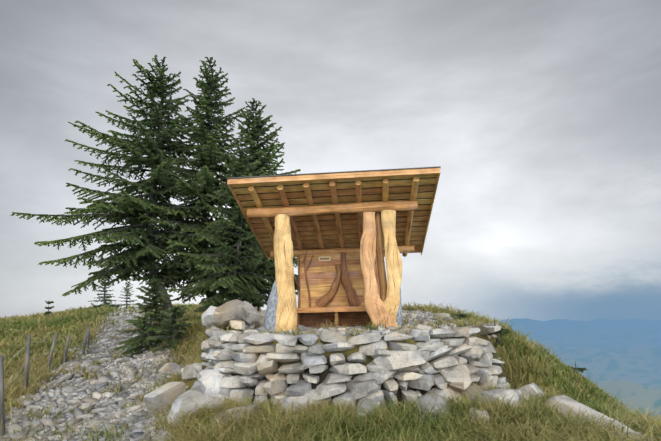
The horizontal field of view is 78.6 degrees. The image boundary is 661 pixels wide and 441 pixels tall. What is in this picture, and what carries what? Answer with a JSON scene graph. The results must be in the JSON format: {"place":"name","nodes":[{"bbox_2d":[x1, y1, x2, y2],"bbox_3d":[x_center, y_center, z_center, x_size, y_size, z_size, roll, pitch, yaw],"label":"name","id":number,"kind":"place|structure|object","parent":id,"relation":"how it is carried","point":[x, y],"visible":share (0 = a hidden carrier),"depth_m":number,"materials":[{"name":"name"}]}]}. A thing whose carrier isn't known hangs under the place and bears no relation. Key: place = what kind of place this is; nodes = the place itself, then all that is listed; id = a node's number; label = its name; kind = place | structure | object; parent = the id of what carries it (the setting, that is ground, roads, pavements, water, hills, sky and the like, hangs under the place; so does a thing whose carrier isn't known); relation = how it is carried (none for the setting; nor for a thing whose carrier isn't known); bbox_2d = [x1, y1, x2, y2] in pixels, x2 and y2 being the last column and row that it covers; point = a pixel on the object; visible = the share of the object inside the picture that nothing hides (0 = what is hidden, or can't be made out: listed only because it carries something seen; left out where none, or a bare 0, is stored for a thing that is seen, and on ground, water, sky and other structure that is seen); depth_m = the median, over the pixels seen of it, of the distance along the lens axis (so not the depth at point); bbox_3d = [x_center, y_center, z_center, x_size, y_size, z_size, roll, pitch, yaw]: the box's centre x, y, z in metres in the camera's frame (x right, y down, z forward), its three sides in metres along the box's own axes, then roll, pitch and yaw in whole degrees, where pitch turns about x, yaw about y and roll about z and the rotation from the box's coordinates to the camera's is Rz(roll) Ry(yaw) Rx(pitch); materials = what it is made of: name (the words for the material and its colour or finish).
{"place":"outdoors","nodes":[
{"label":"outdoors","id":0,"kind":"place"},
{"bbox_2d":[0,0,660,320],"label":"sky","id":1,"kind":"structure","parent":0,"point":[540,119],"materials":[{"name":"grey"}]},
{"bbox_2d":[4,310,660,440],"bbox_3d":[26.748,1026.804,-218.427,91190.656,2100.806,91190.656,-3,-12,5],"label":"distant mountain landscape","id":2,"kind":"structure","parent":0,"point":[621,359],"depth_m":12383.34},
{"bbox_2d":[0,325,89,435],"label":"fence posts","id":3,"kind":"object","parent":2,"relation":"on","point":[26,376],"visible":0.73,"depth_m":9.20,"materials":[{"name":"grey wood"}]},
{"bbox_2d":[44,301,53,317],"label":"spruce","id":4,"kind":"object","parent":2,"relation":"on","point":[48,312],"visible":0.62,"depth_m":24.61,"materials":[{"name":"green plant"}]},
{"bbox_2d":[89,277,116,307],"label":"spruce","id":5,"kind":"object","parent":2,"relation":"on","point":[104,300],"visible":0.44,"depth_m":46.02,"materials":[{"name":"green plant"}]},
{"bbox_2d":[106,302,121,307],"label":"spruce","id":6,"kind":"object","parent":2,"relation":"on","point":[115,305],"visible":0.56,"depth_m":27.98,"materials":[{"name":"green plant"}]},
{"bbox_2d":[10,55,232,329],"bbox_3d":[-6.977,-0.953,13.970,6.255,10.482,6.216,9,-16,-40],"label":"spruce tree","id":7,"kind":"object","parent":2,"relation":"on","point":[160,186],"visible":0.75,"depth_m":13.44,"materials":[{"name":"green plant"}]},
{"bbox_2d":[118,281,135,307],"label":"spruce","id":8,"kind":"object","parent":2,"relation":"on","point":[126,291],"visible":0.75,"depth_m":50.00,"materials":[{"name":"green plant"}]},
{"bbox_2d":[113,278,179,357],"bbox_3d":[-5.208,2.938,11.943,1.804,2.500,1.688,10,-16,-42],"label":"spruce tree","id":9,"kind":"object","parent":2,"relation":"on","point":[139,342],"visible":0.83,"depth_m":11.76,"materials":[{"name":"green plant"}]},
{"bbox_2d":[146,305,194,353],"bbox_3d":[-4.450,3.173,11.430,1.262,1.600,1.129,-3,-12,5],"label":"spruce tree","id":10,"kind":"object","parent":2,"relation":"on","point":[178,311],"visible":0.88,"depth_m":11.37,"materials":[{"name":"green plant"}]},
{"bbox_2d":[132,57,274,305],"bbox_3d":[-4.757,-1.170,15.134,5.106,10.815,5.754,9,-16,-41],"label":"spruce tree","id":11,"kind":"object","parent":2,"relation":"on","point":[206,104],"visible":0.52,"depth_m":14.49,"materials":[{"name":"green plant"}]},
{"bbox_2d":[169,145,295,312],"bbox_3d":[-3.236,0.514,13.327,3.921,6.300,3.519,10,-17,-43],"label":"spruce tree","id":12,"kind":"object","parent":2,"relation":"on","point":[214,284],"visible":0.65,"depth_m":12.85,"materials":[{"name":"green plant"}]},
{"bbox_2d":[0,306,473,440],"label":"path gravel","id":13,"kind":"structure","parent":2,"relation":"on","point":[75,393],"depth_m":8.47,"materials":[{"name":"grey gravel"}]},
{"bbox_2d":[192,98,300,311],"bbox_3d":[-2.658,-0.287,14.867,4.641,8.933,4.497,4,-13,-24],"label":"spruce tree","id":14,"kind":"object","parent":2,"relation":"on","point":[252,135],"visible":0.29,"depth_m":14.49,"materials":[{"name":"green plant"}]},
{"bbox_2d":[0,300,660,440],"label":"grass","id":15,"kind":"structure","parent":2,"relation":"on","point":[533,419],"depth_m":5.65,"materials":[{"name":"green plant"}]},
{"bbox_2d":[227,166,440,331],"bbox_3d":[0.217,0.984,9.389,4.260,3.242,3.544,-3,-12,5],"label":"shelter","id":16,"kind":"object","parent":2,"relation":"on","point":[340,236],"visible":0.94,"depth_m":8.60,"materials":[{"name":"brown wood"}]},
{"bbox_2d":[144,299,544,432],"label":"stone wall","id":17,"kind":"structure","parent":2,"relation":"on","point":[252,366],"depth_m":6.29,"materials":[{"name":"grey stone"}]},
{"bbox_2d":[181,323,654,440],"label":"rock outcrops","id":18,"kind":"object","parent":2,"relation":"on","point":[458,379],"visible":0.23,"depth_m":6.19,"materials":[{"name":"grey stone"}]},
{"bbox_2d":[450,310,470,319],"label":"conifer tree","id":19,"kind":"object","parent":2,"relation":"on","point":[459,315],"visible":0.42,"depth_m":9.60,"materials":[{"name":"green plant"}]},
{"bbox_2d":[492,318,511,346],"bbox_3d":[3.080,2.204,7.597,0.507,0.750,0.574,-3,-12,5],"label":"conifer tree","id":20,"kind":"object","parent":2,"relation":"on","point":[503,331],"visible":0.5,"depth_m":7.48,"materials":[{"name":"green plant"}]},
{"bbox_2d":[571,362,586,378],"bbox_3d":[7.466,4.658,12.228,0.489,0.800,0.702,1,-12,-12],"label":"conifer tree","id":21,"kind":"object","parent":2,"relation":"on","point":[581,370],"visible":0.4,"depth_m":12.19,"materials":[{"name":"green plant"}]}
]}

